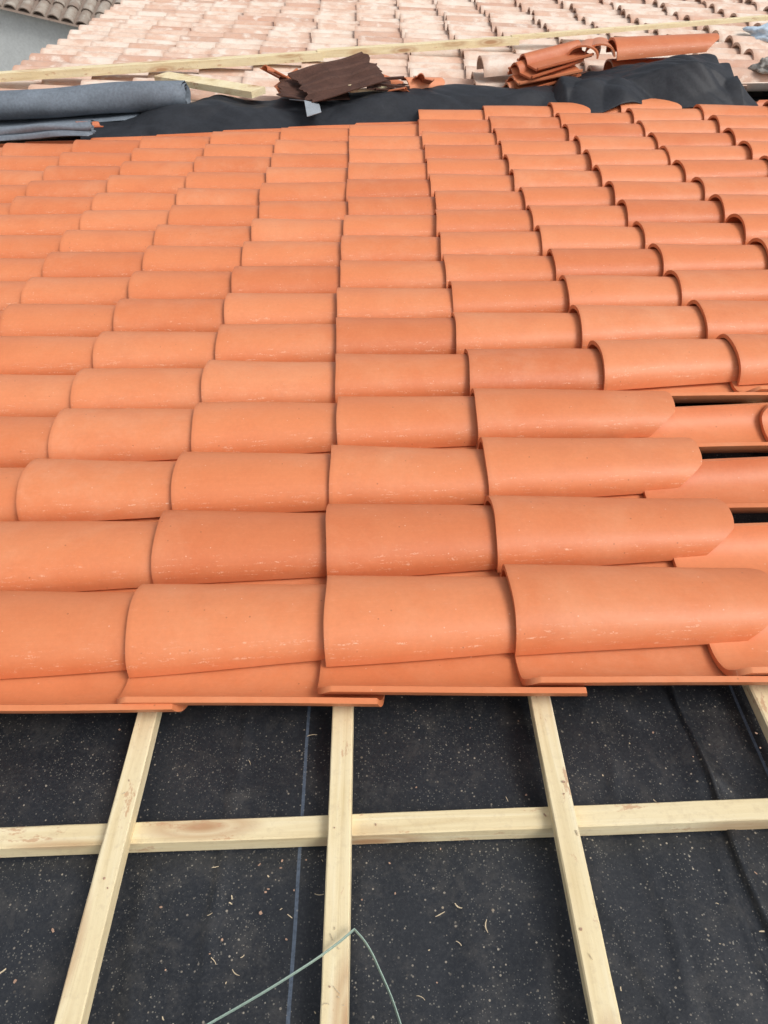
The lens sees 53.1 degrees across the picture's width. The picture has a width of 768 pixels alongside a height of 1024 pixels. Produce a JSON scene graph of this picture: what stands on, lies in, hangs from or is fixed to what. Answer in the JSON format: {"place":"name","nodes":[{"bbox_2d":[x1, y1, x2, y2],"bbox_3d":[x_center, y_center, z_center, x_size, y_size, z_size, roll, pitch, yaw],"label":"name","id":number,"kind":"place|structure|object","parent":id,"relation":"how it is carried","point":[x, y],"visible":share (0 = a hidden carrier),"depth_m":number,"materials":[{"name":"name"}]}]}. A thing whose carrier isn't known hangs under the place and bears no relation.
{"place":"outdoors","nodes":[
{"label":"outdoors","id":0,"kind":"place"},
{"bbox_2d":[0,9,78,70],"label":"walls","id":1,"kind":"structure","parent":0,"point":[23,37],"depth_m":13.68,"materials":[{"name":"grey paint"}]},
{"bbox_2d":[0,0,115,26],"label":"roof deck","id":2,"kind":"structure","parent":1,"relation":"on","point":[40,15],"depth_m":13.44,"materials":[{"name":"brown tile"}]},
{"bbox_2d":[0,0,120,24],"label":"roof tiles","id":3,"kind":"object","parent":2,"relation":"attached to","point":[73,7],"visible":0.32,"depth_m":13.50,"materials":[{"name":"ceramic"}]},
{"bbox_2d":[350,87,386,92],"bbox_3d":[-0.095,-2.566,4.671,0.232,0.027,0.113,-3,41,1],"label":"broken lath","id":4,"kind":"object","parent":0,"point":[361,90],"visible":0.62,"depth_m":4.65,"materials":[{"name":"beige wood"}]},
{"bbox_2d":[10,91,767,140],"bbox_3d":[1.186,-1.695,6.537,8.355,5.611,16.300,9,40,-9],"label":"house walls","id":5,"kind":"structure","parent":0,"point":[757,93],"depth_m":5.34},
{"bbox_2d":[0,96,767,1023],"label":"roofing underlay","id":6,"kind":"object","parent":5,"relation":"on","point":[682,916],"visible":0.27,"depth_m":1.33,"materials":[{"name":"black fabric"}]},
{"bbox_2d":[207,928,400,1023],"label":"green strapping band","id":7,"kind":"object","parent":6,"relation":"on","point":[302,968],"visible":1,"depth_m":1.15,"materials":[{"name":"plastic"}]},
{"bbox_2d":[0,734,764,1022],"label":"wood shavings","id":8,"kind":"object","parent":6,"relation":"on","point":[334,927],"visible":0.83,"depth_m":1.23},
{"bbox_2d":[0,98,767,713],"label":"terracotta roof tiles","id":9,"kind":"object","parent":6,"relation":"on","point":[366,414],"visible":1,"depth_m":2.12,"materials":[{"name":"orange ceramic"}]},
{"bbox_2d":[0,121,95,140],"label":"underlay roll","id":10,"kind":"object","parent":9,"relation":"on","point":[33,131],"visible":1,"depth_m":4.41,"materials":[{"name":"grey fabric"}]},
{"bbox_2d":[80,84,556,139],"bbox_3d":[-0.344,-2.444,4.681,2.983,0.170,0.581,-3,41,1],"label":"black roofing felt","id":11,"kind":"object","parent":9,"relation":"on","point":[219,112],"visible":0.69,"depth_m":4.60,"materials":[{"name":"black fabric"}]},
{"bbox_2d":[154,72,265,97],"bbox_3d":[-1.115,-2.719,4.890,0.808,0.198,0.139,30,41,17],"label":"wooden plank","id":12,"kind":"object","parent":11,"relation":"on","point":[223,87],"visible":0.92,"depth_m":4.83,"materials":[{"name":"brown wood"}]},
{"bbox_2d":[83,65,444,127],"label":"broken roof tiles","id":13,"kind":"object","parent":11,"relation":"on","point":[420,81],"visible":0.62,"depth_m":4.73,"materials":[{"name":"orange ceramic"}]},
{"bbox_2d":[289,99,320,116],"bbox_3d":[-0.440,-2.397,4.532,0.139,0.046,0.307,-8,45,-27],"label":"grey felt flap","id":14,"kind":"object","parent":11,"relation":"on","point":[312,108],"visible":1,"depth_m":4.47,"materials":[{"name":"grey fabric"}]},
{"bbox_2d":[276,77,349,101],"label":"roof tiles","id":15,"kind":"object","parent":11,"relation":"on","point":[288,87],"visible":0.43,"depth_m":4.70,"materials":[{"name":"brown ceramic"}]},
{"bbox_2d":[288,52,389,102],"bbox_3d":[-0.278,-2.647,4.676,0.508,0.238,0.398,-6,44,-25],"label":"rusty metal sheet","id":16,"kind":"object","parent":11,"relation":"on","point":[327,80],"visible":1,"depth_m":4.68,"materials":[{"name":"brown metal"}]},
{"bbox_2d":[367,81,407,90],"bbox_3d":[-0.052,-2.653,4.758,0.261,0.059,0.356,34,43,21],"label":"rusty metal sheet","id":17,"kind":"object","parent":11,"relation":"on","point":[371,87],"visible":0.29,"depth_m":4.68,"materials":[{"name":"brown metal"}]},
{"bbox_2d":[552,53,757,112],"bbox_3d":[1.563,-2.550,4.595,1.173,0.272,0.616,-3,41,1],"label":"black roofing felt","id":18,"kind":"object","parent":9,"relation":"on","point":[687,81],"visible":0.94,"depth_m":4.46,"materials":[{"name":"black fabric"}]},
{"bbox_2d":[0,798,767,857],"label":"wooden counter batten","id":19,"kind":"object","parent":6,"relation":"on","point":[441,825],"visible":0.91,"depth_m":1.35,"materials":[{"name":"brown wood"}]},
{"bbox_2d":[54,712,161,1023],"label":"wooden batten","id":20,"kind":"object","parent":19,"relation":"on","point":[77,996],"visible":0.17,"depth_m":1.28,"materials":[{"name":"brown wood"}]},
{"bbox_2d":[320,706,353,1023],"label":"wooden batten","id":21,"kind":"object","parent":19,"relation":"on","point":[336,960],"visible":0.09,"depth_m":1.26,"materials":[{"name":"brown wood"}]},
{"bbox_2d":[528,696,620,1023],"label":"wooden batten","id":22,"kind":"object","parent":19,"relation":"on","point":[599,994],"visible":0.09,"depth_m":1.25,"materials":[{"name":"brown wood"}]},
{"bbox_2d":[742,685,767,742],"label":"wooden batten","id":23,"kind":"object","parent":19,"relation":"on","point":[757,696],"visible":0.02,"depth_m":1.48,"materials":[{"name":"brown wood"}]},
{"bbox_2d":[13,710,760,987],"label":"tile crumbs","id":24,"kind":"object","parent":6,"relation":"on","point":[260,912],"visible":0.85,"depth_m":1.31,"materials":[{"name":"ceramic"}]},
{"bbox_2d":[0,0,767,101],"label":"weathered roof tiles","id":25,"kind":"object","parent":5,"relation":"on","point":[127,31],"visible":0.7,"depth_m":6.60,"materials":[{"name":"beige ceramic"}]},
{"bbox_2d":[0,80,190,126],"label":"underlay roll","id":26,"kind":"object","parent":25,"relation":"on","point":[112,101],"visible":0.92,"depth_m":4.74,"materials":[{"name":"grey fabric"}]},
{"bbox_2d":[0,50,322,81],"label":"wooden plank","id":27,"kind":"object","parent":25,"relation":"on","point":[155,66],"visible":1,"depth_m":5.61,"materials":[{"name":"brown wood"}]},
{"bbox_2d":[317,36,519,57],"bbox_3d":[0.254,-3.439,5.684,1.496,0.055,0.180,-3,41,1],"label":"wooden plank","id":28,"kind":"object","parent":25,"relation":"on","point":[424,46],"visible":0.97,"depth_m":5.66,"materials":[{"name":"brown wood"}]},
{"bbox_2d":[477,53,522,77],"bbox_3d":[0.928,-2.899,4.948,0.636,0.098,0.277,-3,41,1],"label":"spare roof tile","id":29,"kind":"object","parent":25,"relation":"on","point":[495,65],"visible":0.47,"depth_m":4.88,"materials":[{"name":"beige ceramic"}]},
{"bbox_2d":[503,33,718,88],"bbox_3d":[1.415,-2.860,4.876,1.358,0.253,0.676,-3,41,1],"label":"terracotta tile pile","id":30,"kind":"object","parent":25,"relation":"on","point":[549,66],"visible":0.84,"depth_m":4.76,"materials":[{"name":"orange ceramic"}]},
{"bbox_2d":[511,15,767,39],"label":"wooden plank","id":31,"kind":"object","parent":25,"relation":"on","point":[642,27],"visible":0.99,"depth_m":5.76,"materials":[{"name":"brown wood"}]},
{"bbox_2d":[742,23,767,41],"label":"plastic bag","id":32,"kind":"object","parent":25,"relation":"on","point":[759,32],"visible":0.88,"depth_m":5.61,"materials":[{"name":"plastic"}]},
{"bbox_2d":[748,57,767,73],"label":"mortar rubble","id":33,"kind":"object","parent":25,"relation":"on","point":[761,66],"visible":1,"depth_m":4.84,"materials":[{"name":"grey concrete"}]},
{"bbox_2d":[375,83,409,88],"bbox_3d":[0.037,-2.599,4.683,0.242,0.044,0.061,-3,41,1],"label":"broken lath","id":34,"kind":"object","parent":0,"point":[390,85],"visible":0.73,"depth_m":4.67,"materials":[{"name":"brown wood"}]},
{"bbox_2d":[385,76,403,79],"bbox_3d":[0.004,-2.668,4.734,0.240,0.024,0.071,-3,41,1],"label":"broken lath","id":35,"kind":"object","parent":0,"point":[395,78],"visible":0.45,"depth_m":4.71,"materials":[{"name":"brown wood"}]}
]}

